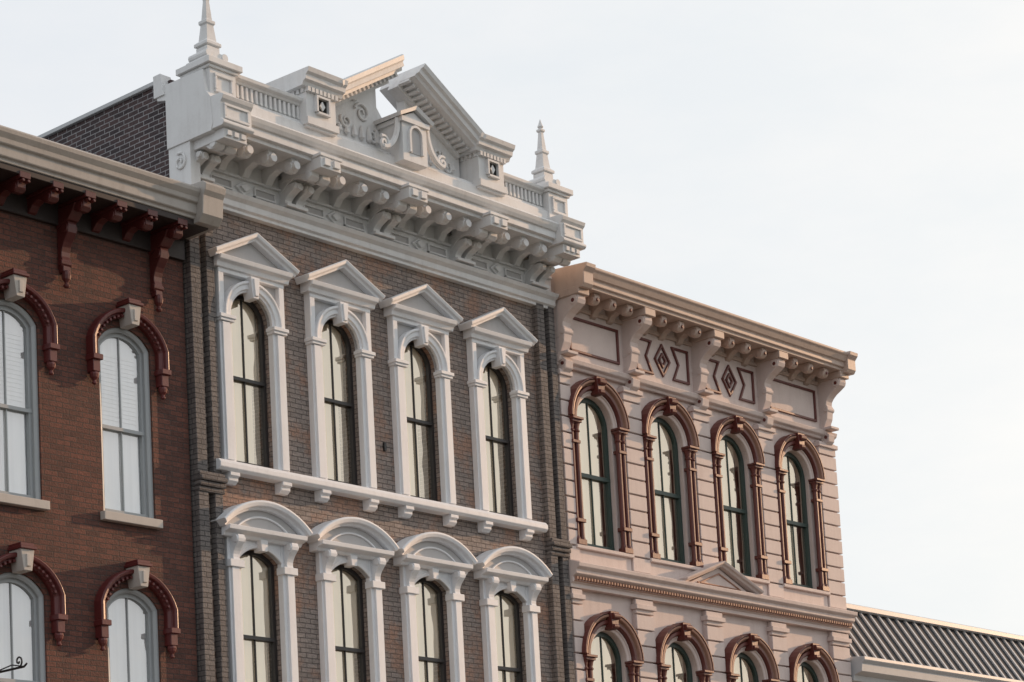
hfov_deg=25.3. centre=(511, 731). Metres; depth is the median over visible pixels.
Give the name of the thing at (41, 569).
window hoods
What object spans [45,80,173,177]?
brick side wall
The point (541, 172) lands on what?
finials
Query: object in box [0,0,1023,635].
sky
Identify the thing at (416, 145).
frieze panels
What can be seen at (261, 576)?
window glass
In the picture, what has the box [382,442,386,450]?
wall anchor plate
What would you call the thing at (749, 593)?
string course
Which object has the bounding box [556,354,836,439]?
string course
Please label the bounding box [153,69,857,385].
cornice
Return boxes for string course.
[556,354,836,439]
[568,560,857,633]
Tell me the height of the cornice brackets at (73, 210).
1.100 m
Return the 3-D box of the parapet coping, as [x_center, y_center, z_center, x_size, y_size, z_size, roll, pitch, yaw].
[-8.993,-7.971,34.547,11.750,0.060,0.430,-9,-10,40]
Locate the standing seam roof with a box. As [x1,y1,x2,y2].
[846,613,1023,680]
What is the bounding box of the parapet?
[176,54,572,218]
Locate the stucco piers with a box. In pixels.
[554,294,851,681]
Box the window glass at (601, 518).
[577,403,814,681]
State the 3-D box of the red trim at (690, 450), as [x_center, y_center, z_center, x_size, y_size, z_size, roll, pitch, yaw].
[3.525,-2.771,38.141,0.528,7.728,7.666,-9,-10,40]
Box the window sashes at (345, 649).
[233,296,522,681]
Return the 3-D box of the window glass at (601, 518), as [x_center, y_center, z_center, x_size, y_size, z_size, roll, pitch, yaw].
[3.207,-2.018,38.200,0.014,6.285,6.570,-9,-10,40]
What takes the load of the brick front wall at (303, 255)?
on the ground floor front
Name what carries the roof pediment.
on the parapet
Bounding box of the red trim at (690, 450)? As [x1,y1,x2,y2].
[561,298,839,681]
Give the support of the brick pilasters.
attached to the brick front wall at (303, 255)
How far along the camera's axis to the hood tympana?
32.13 m
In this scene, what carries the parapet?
on the cornice at (206, 129)
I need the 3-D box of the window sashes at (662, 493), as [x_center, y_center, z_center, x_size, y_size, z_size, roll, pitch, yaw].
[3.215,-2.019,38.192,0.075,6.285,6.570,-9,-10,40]
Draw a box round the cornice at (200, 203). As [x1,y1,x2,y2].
[0,125,225,239]
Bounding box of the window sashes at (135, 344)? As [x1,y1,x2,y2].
[0,299,159,681]
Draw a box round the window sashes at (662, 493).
[578,398,818,681]
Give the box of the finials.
[186,0,559,184]
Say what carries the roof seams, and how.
attached to the standing seam roof
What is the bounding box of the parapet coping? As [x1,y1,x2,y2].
[38,82,152,138]
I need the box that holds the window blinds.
[0,311,146,681]
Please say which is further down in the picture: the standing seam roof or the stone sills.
the standing seam roof
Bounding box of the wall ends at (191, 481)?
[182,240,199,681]
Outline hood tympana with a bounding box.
[214,243,538,575]
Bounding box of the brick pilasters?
[184,230,574,681]
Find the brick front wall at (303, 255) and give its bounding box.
[185,212,552,681]
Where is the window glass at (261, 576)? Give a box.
[231,300,517,681]
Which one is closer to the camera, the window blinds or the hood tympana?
the window blinds
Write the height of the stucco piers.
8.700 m
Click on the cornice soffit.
(16, 204)
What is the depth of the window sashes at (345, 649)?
32.25 m
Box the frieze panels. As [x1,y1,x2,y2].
[212,129,519,278]
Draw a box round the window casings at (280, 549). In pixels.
[208,233,552,681]
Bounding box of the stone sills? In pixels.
[0,274,162,589]
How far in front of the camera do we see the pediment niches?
31.46 m
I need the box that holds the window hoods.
[0,268,180,658]
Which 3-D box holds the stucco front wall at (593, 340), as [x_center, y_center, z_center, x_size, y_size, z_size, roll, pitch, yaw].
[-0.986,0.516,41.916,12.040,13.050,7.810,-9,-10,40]
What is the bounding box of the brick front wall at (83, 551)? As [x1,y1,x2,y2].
[0,211,197,681]
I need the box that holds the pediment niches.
[319,100,495,175]
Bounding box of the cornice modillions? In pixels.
[210,143,551,281]
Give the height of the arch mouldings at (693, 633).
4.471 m
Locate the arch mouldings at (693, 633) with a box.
[570,380,852,681]
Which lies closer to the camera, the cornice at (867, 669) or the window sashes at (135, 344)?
the window sashes at (135, 344)
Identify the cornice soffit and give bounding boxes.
[0,162,207,261]
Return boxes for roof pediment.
[266,54,514,196]
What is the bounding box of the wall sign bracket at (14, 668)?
[0,656,27,672]
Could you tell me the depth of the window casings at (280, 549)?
32.19 m
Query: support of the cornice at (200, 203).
attached to the brick front wall at (83, 551)
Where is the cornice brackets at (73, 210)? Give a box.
[0,171,187,311]
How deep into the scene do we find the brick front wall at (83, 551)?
28.51 m
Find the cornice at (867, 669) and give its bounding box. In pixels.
[847,656,1023,681]
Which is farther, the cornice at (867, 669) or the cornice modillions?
the cornice at (867, 669)
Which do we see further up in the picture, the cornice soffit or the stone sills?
the cornice soffit
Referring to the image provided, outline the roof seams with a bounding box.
[846,603,1023,680]
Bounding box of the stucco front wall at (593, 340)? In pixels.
[551,290,828,681]
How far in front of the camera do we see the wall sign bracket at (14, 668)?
26.26 m
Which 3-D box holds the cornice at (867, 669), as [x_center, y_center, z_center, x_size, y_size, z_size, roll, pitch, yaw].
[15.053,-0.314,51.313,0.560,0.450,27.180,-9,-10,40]

